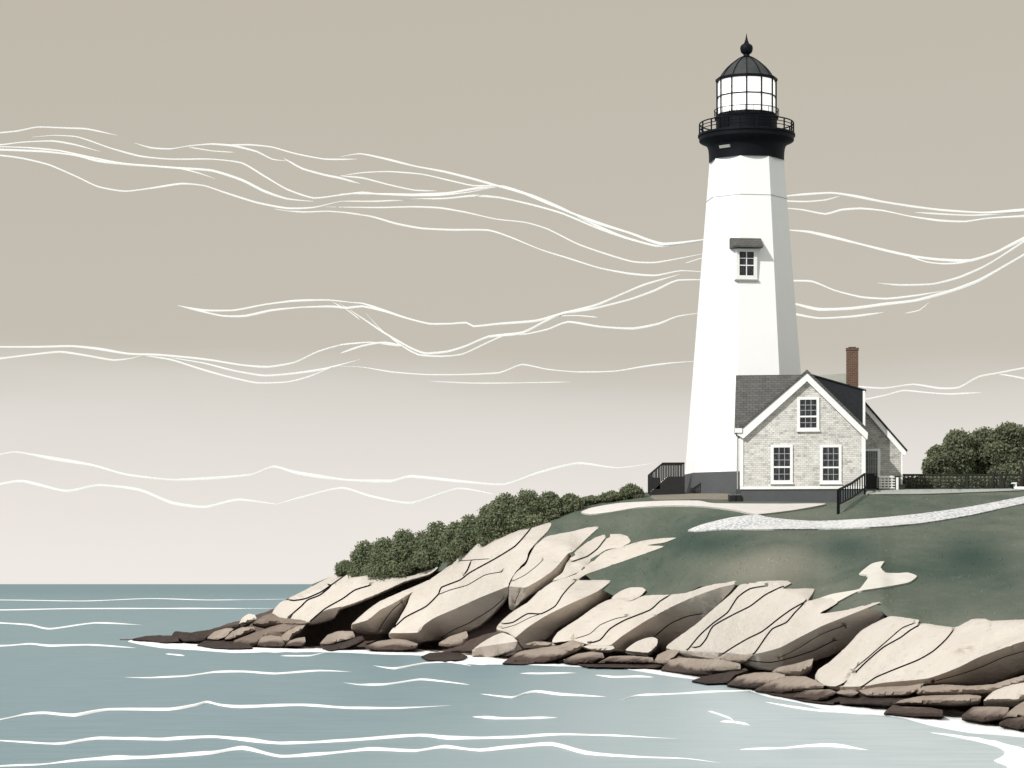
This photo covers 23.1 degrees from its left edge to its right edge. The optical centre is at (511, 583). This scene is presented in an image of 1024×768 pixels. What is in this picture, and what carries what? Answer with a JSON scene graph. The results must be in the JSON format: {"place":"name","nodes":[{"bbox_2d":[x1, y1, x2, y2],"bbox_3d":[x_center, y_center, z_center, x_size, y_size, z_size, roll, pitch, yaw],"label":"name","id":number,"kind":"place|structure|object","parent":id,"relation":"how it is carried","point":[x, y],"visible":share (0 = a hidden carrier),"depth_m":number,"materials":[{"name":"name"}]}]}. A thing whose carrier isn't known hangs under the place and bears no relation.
{"place":"outdoors","nodes":[
{"label":"outdoors","id":0,"kind":"place"},
{"bbox_2d":[0,341,401,383],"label":"cloud","id":1,"kind":"structure","parent":0,"point":[198,358],"depth_m":1615.13,"materials":[{"name":"white"}]},
{"bbox_2d":[0,480,494,507],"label":"cloud","id":2,"kind":"structure","parent":0,"point":[177,503],"depth_m":1486.11,"materials":[{"name":"white"}]},
{"bbox_2d":[0,451,652,485],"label":"cloud","id":3,"kind":"structure","parent":0,"point":[321,476],"depth_m":1501.75,"materials":[{"name":"white"}]},
{"bbox_2d":[0,126,702,275],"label":"cloud","id":4,"kind":"structure","parent":0,"point":[586,219],"depth_m":1778.75,"materials":[{"name":"white"}]},
{"bbox_2d":[178,274,699,356],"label":"cloud","id":5,"kind":"structure","parent":0,"point":[582,309],"depth_m":1654.98,"materials":[{"name":"white"}]},
{"bbox_2d":[0,584,1023,767],"bbox_3d":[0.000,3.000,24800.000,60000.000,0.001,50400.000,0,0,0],"label":"sea","id":6,"kind":"structure","parent":0,"point":[62,679],"depth_m":59.29,"materials":[{"name":"liquid"}]},
{"bbox_2d":[0,643,132,647],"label":"wave crest","id":7,"kind":"object","parent":6,"relation":"on","point":[53,645],"visible":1,"depth_m":121.56,"materials":[{"name":"liquid"}]},
{"bbox_2d":[0,608,273,609],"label":"wave crest","id":8,"kind":"object","parent":6,"relation":"on","point":[138,608],"visible":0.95,"depth_m":302.22,"materials":[{"name":"liquid"}]},
{"bbox_2d":[0,701,450,719],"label":"wave crest","id":9,"kind":"object","parent":6,"relation":"on","point":[172,708],"visible":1,"depth_m":59.98,"materials":[{"name":"liquid"}]},
{"bbox_2d":[126,670,346,677],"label":"wave crest","id":10,"kind":"object","parent":6,"relation":"on","point":[230,671],"visible":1,"depth_m":83.97,"materials":[{"name":"liquid"}]},
{"bbox_2d":[257,635,284,647],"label":"boulder","id":11,"kind":"object","parent":6,"relation":"in","point":[270,641],"visible":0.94,"depth_m":116.84,"materials":[{"name":"brown stone"}]},
{"bbox_2d":[0,733,673,744],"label":"wave crest","id":12,"kind":"object","parent":6,"relation":"on","point":[255,740],"visible":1,"depth_m":48.21,"materials":[{"name":"liquid"}]},
{"bbox_2d":[0,742,716,766],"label":"wave crest","id":13,"kind":"object","parent":6,"relation":"on","point":[247,748],"visible":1,"depth_m":43.99,"materials":[{"name":"liquid"}]},
{"bbox_2d":[366,639,417,651],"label":"rock","id":14,"kind":"object","parent":6,"relation":"in","point":[396,645],"visible":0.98,"depth_m":110.00,"materials":[{"name":"brown stone"}]},
{"bbox_2d":[343,678,468,685],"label":"wave crest","id":15,"kind":"object","parent":6,"relation":"on","point":[375,684],"visible":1,"depth_m":75.32,"materials":[{"name":"liquid"}]},
{"bbox_2d":[484,690,604,697],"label":"wave crest","id":16,"kind":"object","parent":6,"relation":"on","point":[552,693],"visible":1,"depth_m":67.17,"materials":[{"name":"liquid"}]},
{"bbox_2d":[128,640,1023,736],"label":"shore foam","id":17,"kind":"object","parent":6,"relation":"on","point":[951,720],"visible":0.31,"depth_m":81.56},
{"bbox_2d":[622,690,754,699],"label":"wave crest","id":18,"kind":"object","parent":6,"relation":"on","point":[695,692],"visible":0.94,"depth_m":68.31,"materials":[{"name":"liquid"}]},
{"bbox_2d":[661,657,740,674],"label":"rock ledge","id":19,"kind":"object","parent":6,"relation":"in","point":[689,666],"visible":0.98,"depth_m":79.53,"materials":[{"name":"brown stone"}]},
{"bbox_2d":[720,654,753,665],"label":"rock","id":20,"kind":"object","parent":19,"relation":"on","point":[741,659],"visible":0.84,"depth_m":74.06,"materials":[{"name":"brown stone"}]},
{"bbox_2d":[727,672,784,689],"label":"rock","id":21,"kind":"object","parent":6,"relation":"in","point":[754,681],"visible":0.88,"depth_m":69.91,"materials":[{"name":"brown stone"}]},
{"bbox_2d":[760,689,842,704],"bbox_3d":[7.647,2.899,65.594,1.234,0.481,8.713,0,0,-7],"label":"rock ledge","id":22,"kind":"object","parent":6,"relation":"on","point":[833,700],"visible":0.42,"depth_m":62.95,"materials":[{"name":"stone"}]},
{"bbox_2d":[755,676,825,692],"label":"rock","id":23,"kind":"object","parent":22,"relation":"on","point":[786,684],"visible":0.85,"depth_m":65.91,"materials":[{"name":"brown stone"}]},
{"bbox_2d":[793,689,836,700],"bbox_3d":[7.735,2.886,63.761,0.923,0.512,4.193,0,0,-8],"label":"rock","id":24,"kind":"object","parent":22,"relation":"on","point":[818,695],"visible":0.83,"depth_m":62.67,"materials":[{"name":"brown stone"}]},
{"bbox_2d":[741,743,865,749],"bbox_3d":[5.277,2.970,45.705,2.332,0.055,1.336,0,0,0],"label":"wave crest","id":25,"kind":"object","parent":6,"relation":"on","point":[818,745],"visible":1,"depth_m":45.70,"materials":[{"name":"liquid"}]},
{"bbox_2d":[931,732,1023,767],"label":"swash foam","id":26,"kind":"object","parent":6,"relation":"on","point":[1012,757],"visible":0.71,"depth_m":44.60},
{"bbox_2d":[962,706,1008,723],"bbox_3d":[10.188,2.836,53.790,1.008,0.488,3.806,0,0,10],"label":"rock","id":27,"kind":"object","parent":6,"relation":"in","point":[986,715],"visible":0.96,"depth_m":52.90,"materials":[{"name":"brown stone"}]},
{"bbox_2d":[999,717,1023,730],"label":"rock","id":28,"kind":"object","parent":6,"relation":"in","point":[1017,723],"visible":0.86,"depth_m":50.92,"materials":[{"name":"stone"}]},
{"bbox_2d":[1003,702,1023,719],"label":"boulder","id":29,"kind":"object","parent":6,"relation":"in","point":[1016,711],"visible":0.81,"depth_m":51.66,"materials":[{"name":"brown stone"}]},
{"bbox_2d":[0,0,1023,583],"label":"sky","id":30,"kind":"structure","parent":0,"point":[592,109],"materials":[{"name":"beige"}]},
{"bbox_2d":[341,361,693,383],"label":"cloud","id":31,"kind":"structure","parent":0,"point":[516,366],"depth_m":1601.51,"materials":[{"name":"white"}]},
{"bbox_2d":[120,551,1023,711],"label":"bedrock","id":32,"kind":"structure","parent":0,"point":[343,620],"depth_m":115.65,"materials":[{"name":"brown stone"}]},
{"bbox_2d":[172,623,249,642],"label":"rock","id":33,"kind":"object","parent":32,"relation":"on","point":[195,637],"visible":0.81,"depth_m":123.92,"materials":[{"name":"stone"}]},
{"bbox_2d":[197,640,252,649],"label":"boulder","id":34,"kind":"object","parent":32,"relation":"on","point":[216,644],"visible":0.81,"depth_m":118.60,"materials":[{"name":"stone"}]},
{"bbox_2d":[207,628,232,640],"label":"rock","id":35,"kind":"object","parent":34,"relation":"on","point":[222,634],"visible":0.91,"depth_m":121.49,"materials":[{"name":"brown stone"}]},
{"bbox_2d":[224,627,255,640],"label":"boulder","id":36,"kind":"object","parent":34,"relation":"on","point":[238,633],"visible":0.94,"depth_m":120.47,"materials":[{"name":"brown stone"}]},
{"bbox_2d":[230,624,299,646],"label":"rock","id":37,"kind":"object","parent":32,"relation":"on","point":[253,639],"visible":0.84,"depth_m":118.36,"materials":[{"name":"stone"}]},
{"bbox_2d":[253,613,307,628],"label":"rock ledge","id":38,"kind":"object","parent":37,"relation":"on","point":[268,620],"visible":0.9,"depth_m":119.33,"materials":[{"name":"stone"}]},
{"bbox_2d":[281,625,304,644],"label":"boulder","id":39,"kind":"object","parent":37,"relation":"on","point":[287,636],"visible":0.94,"depth_m":117.49,"materials":[{"name":"brown stone"}]},
{"bbox_2d":[322,636,363,650],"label":"boulder","id":40,"kind":"object","parent":32,"relation":"on","point":[349,643],"visible":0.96,"depth_m":113.18,"materials":[{"name":"stone"}]},
{"bbox_2d":[320,631,354,645],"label":"boulder","id":41,"kind":"object","parent":40,"relation":"on","point":[334,637],"visible":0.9,"depth_m":113.97,"materials":[{"name":"brown stone"}]},
{"bbox_2d":[272,567,437,624],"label":"granite slab","id":42,"kind":"structure","parent":32,"relation":"on","point":[328,599],"depth_m":117.25,"materials":[{"name":"stone"}]},
{"bbox_2d":[351,580,428,634],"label":"granite slab","id":43,"kind":"structure","parent":32,"relation":"on","point":[381,617],"depth_m":114.44,"materials":[{"name":"stone"}]},
{"bbox_2d":[421,652,466,661],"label":"rock","id":44,"kind":"object","parent":32,"relation":"on","point":[441,656],"visible":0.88,"depth_m":100.69,"materials":[{"name":"stone"}]},
{"bbox_2d":[439,631,467,646],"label":"rock","id":45,"kind":"object","parent":32,"relation":"on","point":[459,639],"visible":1,"depth_m":106.86,"materials":[{"name":"brown stone"}]},
{"bbox_2d":[389,523,550,644],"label":"granite slab","id":46,"kind":"structure","parent":32,"relation":"on","point":[468,592],"depth_m":109.62,"materials":[{"name":"stone"}]},
{"bbox_2d":[472,633,517,656],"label":"rock","id":47,"kind":"object","parent":32,"relation":"on","point":[500,645],"visible":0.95,"depth_m":100.33,"materials":[{"name":"stone"}]},
{"bbox_2d":[502,640,583,664],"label":"rock","id":48,"kind":"object","parent":32,"relation":"on","point":[550,654],"visible":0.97,"depth_m":93.98,"materials":[{"name":"brown stone"}]},
{"bbox_2d":[508,527,597,609],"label":"granite slab","id":49,"kind":"structure","parent":32,"relation":"on","point":[548,560],"depth_m":102.64,"materials":[{"name":"stone"}]},
{"bbox_2d":[496,538,674,649],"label":"granite slab","id":50,"kind":"structure","parent":32,"relation":"on","point":[546,613],"depth_m":98.94,"materials":[{"name":"stone"}]},
{"bbox_2d":[577,664,661,668],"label":"rock ledge","id":51,"kind":"object","parent":32,"relation":"on","point":[626,666],"visible":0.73,"depth_m":88.55,"materials":[{"name":"stone"}]},
{"bbox_2d":[564,652,603,664],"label":"rock","id":52,"kind":"object","parent":51,"relation":"on","point":[589,658],"visible":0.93,"depth_m":91.78,"materials":[{"name":"brown stone"}]},
{"bbox_2d":[598,656,653,663],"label":"boulder","id":53,"kind":"object","parent":51,"relation":"on","point":[628,660],"visible":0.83,"depth_m":90.09,"materials":[{"name":"brown stone"}]},
{"bbox_2d":[654,650,678,665],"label":"rock","id":54,"kind":"object","parent":51,"relation":"on","point":[663,658],"visible":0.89,"depth_m":86.01,"materials":[{"name":"brown stone"}]},
{"bbox_2d":[625,637,657,655],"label":"boulder","id":55,"kind":"object","parent":32,"relation":"on","point":[646,646],"visible":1,"depth_m":90.76,"materials":[{"name":"stone"}]},
{"bbox_2d":[552,581,735,655],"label":"granite slab","id":56,"kind":"structure","parent":32,"relation":"on","point":[620,626],"depth_m":93.49,"materials":[{"name":"stone"}]},
{"bbox_2d":[583,645,614,652],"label":"boulder","id":57,"kind":"object","parent":56,"relation":"on","point":[600,648],"visible":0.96,"depth_m":93.59,"materials":[{"name":"stone"}]},
{"bbox_2d":[692,668,747,684],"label":"rock ledge","id":58,"kind":"object","parent":32,"relation":"on","point":[722,678],"visible":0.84,"depth_m":74.43,"materials":[{"name":"stone"}]},
{"bbox_2d":[666,580,883,670],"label":"granite slab","id":59,"kind":"structure","parent":32,"relation":"on","point":[769,628],"depth_m":72.28,"materials":[{"name":"stone"}]},
{"bbox_2d":[772,659,812,675],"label":"rock","id":60,"kind":"object","parent":32,"relation":"on","point":[803,668],"visible":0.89,"depth_m":67.21,"materials":[{"name":"brown stone"}]},
{"bbox_2d":[839,694,917,707],"bbox_3d":[8.808,2.846,60.675,1.199,0.538,5.972,0,0,-14],"label":"rock ledge","id":61,"kind":"object","parent":32,"relation":"on","point":[876,701],"visible":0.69,"depth_m":59.82,"materials":[{"name":"stone"}]},
{"bbox_2d":[859,683,923,696],"bbox_3d":[8.987,2.571,59.927,1.247,0.545,4.502,0,0,-19],"label":"rock ledge","id":62,"kind":"object","parent":61,"relation":"on","point":[904,691],"visible":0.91,"depth_m":58.71,"materials":[{"name":"brown stone"}]},
{"bbox_2d":[917,675,1023,697],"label":"rock ledge","id":63,"kind":"object","parent":62,"relation":"on","point":[982,691],"visible":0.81,"depth_m":56.06,"materials":[{"name":"brown stone"}]},
{"bbox_2d":[984,683,1023,706],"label":"rock","id":64,"kind":"object","parent":63,"relation":"on","point":[1011,695],"visible":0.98,"depth_m":53.90,"materials":[{"name":"stone"}]},
{"bbox_2d":[884,705,942,718],"bbox_3d":[9.090,2.944,56.575,1.093,0.421,4.122,0,0,-17],"label":"rock","id":65,"kind":"object","parent":32,"relation":"on","point":[916,712],"visible":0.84,"depth_m":55.58,"materials":[{"name":"brown stone"}]},
{"bbox_2d":[815,616,1023,691],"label":"granite slab","id":66,"kind":"structure","parent":32,"relation":"on","point":[894,651],"depth_m":59.02,"materials":[{"name":"stone"}]},
{"bbox_2d":[816,656,862,686],"bbox_3d":[8.473,2.277,64.791,1.220,0.980,4.904,0,0,0],"label":"boulder","id":67,"kind":"object","parent":66,"relation":"on","point":[836,673],"visible":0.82,"depth_m":63.16,"materials":[{"name":"stone"}]},
{"bbox_2d":[894,695,980,708],"bbox_3d":[9.744,2.701,56.805,1.493,0.501,4.181,0,0,-30],"label":"rock ledge","id":68,"kind":"object","parent":32,"relation":"on","point":[946,701],"visible":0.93,"depth_m":56.09,"materials":[{"name":"brown stone"}]},
{"bbox_2d":[312,488,1023,626],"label":"grass ground","id":69,"kind":"structure","parent":0,"point":[695,577],"depth_m":84.92,"materials":[{"name":"green plant"}]},
{"bbox_2d":[333,559,351,576],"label":"shrub","id":70,"kind":"object","parent":69,"relation":"on","point":[341,568],"visible":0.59,"depth_m":123.24,"materials":[{"name":"green plant"}]},
{"bbox_2d":[347,539,374,577],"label":"shrub","id":71,"kind":"object","parent":69,"relation":"on","point":[359,555],"visible":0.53,"depth_m":118.15,"materials":[{"name":"green plant"}]},
{"bbox_2d":[361,536,401,579],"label":"shrub","id":72,"kind":"object","parent":69,"relation":"on","point":[377,567],"visible":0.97,"depth_m":116.17,"materials":[{"name":"green plant"}]},
{"bbox_2d":[385,528,416,577],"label":"shrub","id":73,"kind":"object","parent":69,"relation":"on","point":[399,547],"visible":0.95,"depth_m":115.86,"materials":[{"name":"green plant"}]},
{"bbox_2d":[403,529,432,569],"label":"shrub","id":74,"kind":"object","parent":69,"relation":"on","point":[417,539],"visible":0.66,"depth_m":115.76,"materials":[{"name":"green plant"}]},
{"bbox_2d":[408,520,445,569],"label":"shrub","id":75,"kind":"object","parent":69,"relation":"on","point":[428,555],"visible":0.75,"depth_m":115.03,"materials":[{"name":"green plant"}]},
{"bbox_2d":[437,520,461,563],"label":"shrub","id":76,"kind":"object","parent":69,"relation":"on","point":[443,553],"visible":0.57,"depth_m":113.27,"materials":[{"name":"green plant"}]},
{"bbox_2d":[445,514,477,555],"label":"shrub","id":77,"kind":"object","parent":69,"relation":"on","point":[462,543],"visible":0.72,"depth_m":111.94,"materials":[{"name":"green plant"}]},
{"bbox_2d":[468,503,499,546],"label":"shrub","id":78,"kind":"object","parent":69,"relation":"on","point":[481,535],"visible":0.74,"depth_m":110.07,"materials":[{"name":"green plant"}]},
{"bbox_2d":[483,492,524,538],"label":"shrub","id":79,"kind":"object","parent":69,"relation":"on","point":[498,510],"visible":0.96,"depth_m":109.34,"materials":[{"name":"green plant"}]},
{"bbox_2d":[502,488,550,530],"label":"shrub","id":80,"kind":"object","parent":69,"relation":"on","point":[526,508],"visible":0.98,"depth_m":109.09,"materials":[{"name":"green plant"}]},
{"bbox_2d":[535,490,564,520],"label":"shrub","id":81,"kind":"object","parent":69,"relation":"on","point":[553,507],"visible":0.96,"depth_m":109.32,"materials":[{"name":"green plant"}]},
{"bbox_2d":[560,493,584,514],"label":"shrub","id":82,"kind":"object","parent":69,"relation":"on","point":[572,502],"visible":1,"depth_m":109.57,"materials":[{"name":"green plant"}]},
{"bbox_2d":[553,534,630,580],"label":"granite slab","id":83,"kind":"structure","parent":69,"relation":"on","point":[574,567],"depth_m":102.93,"materials":[{"name":"stone"}]},
{"bbox_2d":[599,489,623,502],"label":"shrub","id":84,"kind":"object","parent":69,"relation":"on","point":[609,496],"visible":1,"depth_m":110.18,"materials":[{"name":"green plant"}]},
{"bbox_2d":[611,587,645,600],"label":"boulder","id":85,"kind":"object","parent":69,"relation":"on","point":[631,594],"visible":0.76,"depth_m":96.49,"materials":[{"name":"stone"}]},
{"bbox_2d":[619,482,645,498],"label":"shrub","id":86,"kind":"object","parent":69,"relation":"on","point":[630,491],"visible":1,"depth_m":110.17,"materials":[{"name":"green plant"}]},
{"bbox_2d":[648,462,684,495],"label":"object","id":87,"kind":"structure","parent":69,"relation":"on","point":[673,482],"depth_m":110.90,"materials":[{"name":"black metal"}]},
{"bbox_2d":[651,493,727,499],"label":"bare earth","id":88,"kind":"structure","parent":69,"relation":"on","point":[709,496],"depth_m":108.63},
{"bbox_2d":[684,33,800,493],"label":"lighthouse","id":89,"kind":"object","parent":69,"relation":"on","point":[746,321],"visible":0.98,"depth_m":111.89,"materials":[{"name":"white paint"}]},
{"bbox_2d":[729,238,762,280],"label":"window","id":90,"kind":"structure","parent":89,"relation":"in","point":[745,259],"depth_m":111.42,"materials":[{"name":"white paint"}]},
{"bbox_2d":[734,347,907,501],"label":"shingled house","id":91,"kind":"structure","parent":69,"relation":"on","point":[806,436],"depth_m":103.77,"materials":[{"name":"white brick"}]},
{"bbox_2d":[770,445,793,483],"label":"window","id":92,"kind":"structure","parent":91,"relation":"in","point":[781,455],"depth_m":103.76,"materials":[{"name":"white paint"}]},
{"bbox_2d":[796,397,819,431],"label":"window","id":93,"kind":"structure","parent":91,"relation":"in","point":[807,407],"depth_m":103.63,"materials":[{"name":"white paint"}]},
{"bbox_2d":[819,444,841,484],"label":"window","id":94,"kind":"structure","parent":91,"relation":"in","point":[830,455],"depth_m":103.53,"materials":[{"name":"white paint"}]},
{"bbox_2d":[866,451,876,488],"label":"door","id":95,"kind":"structure","parent":91,"relation":"in","point":[871,456],"depth_m":105.01,"materials":[{"name":"grey wood"}]},
{"bbox_2d":[837,473,865,513],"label":"stair railing","id":96,"kind":"object","parent":69,"relation":"on","point":[839,502],"visible":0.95,"depth_m":99.59,"materials":[{"name":"black metal"}]},
{"bbox_2d":[821,561,916,602],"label":"sand patch","id":97,"kind":"object","parent":69,"relation":"on","point":[876,575],"visible":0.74,"depth_m":70.74,"materials":[{"name":"beige sand"}]},
{"bbox_2d":[921,444,954,485],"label":"tree","id":98,"kind":"object","parent":69,"relation":"on","point":[937,460],"visible":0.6,"depth_m":116.66,"materials":[{"name":"green plant"}]},
{"bbox_2d":[942,427,977,486],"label":"tree","id":99,"kind":"object","parent":69,"relation":"on","point":[957,444],"visible":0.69,"depth_m":117.94,"materials":[{"name":"green plant"}]},
{"bbox_2d":[902,474,1020,488],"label":"lattice fence","id":100,"kind":"object","parent":69,"relation":"on","point":[966,481],"visible":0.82,"depth_m":106.17,"materials":[{"name":"black metal"}]},
{"bbox_2d":[971,426,994,473],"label":"tree","id":101,"kind":"object","parent":69,"relation":"on","point":[982,463],"visible":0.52,"depth_m":119.00,"materials":[{"name":"green plant"}]},
{"bbox_2d":[984,421,1023,477],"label":"tree","id":102,"kind":"object","parent":69,"relation":"on","point":[1002,438],"visible":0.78,"depth_m":118.05,"materials":[{"name":"green plant"}]},
{"bbox_2d":[581,500,825,514],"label":"path","id":103,"kind":"structure","parent":0,"point":[758,509],"depth_m":102.64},
{"bbox_2d":[688,496,1023,531],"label":"gravel path","id":104,"kind":"structure","parent":0,"point":[753,522],"depth_m":92.74,"materials":[{"name":"white gravel"}]},
{"bbox_2d":[787,192,1023,221],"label":"cloud","id":105,"kind":"structure","parent":0,"point":[948,210],"depth_m":1754.67,"materials":[{"name":"white"}]},
{"bbox_2d":[789,230,1023,264],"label":"cloud","id":106,"kind":"structure","parent":0,"point":[957,261],"depth_m":1714.56,"materials":[{"name":"white"}]},
{"bbox_2d":[793,240,1023,318],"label":"cloud","id":107,"kind":"structure","parent":0,"point":[918,299],"depth_m":1674.28,"materials":[{"name":"white"}]},
{"bbox_2d":[858,367,1023,399],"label":"cloud","id":108,"kind":"structure","parent":0,"point":[942,387],"depth_m":1586.30,"materials":[{"name":"white"}]},
{"bbox_2d":[866,489,1023,494],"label":"path","id":109,"kind":"structure","parent":0,"point":[915,492],"depth_m":102.27,"materials":[{"name":"grey concrete"}]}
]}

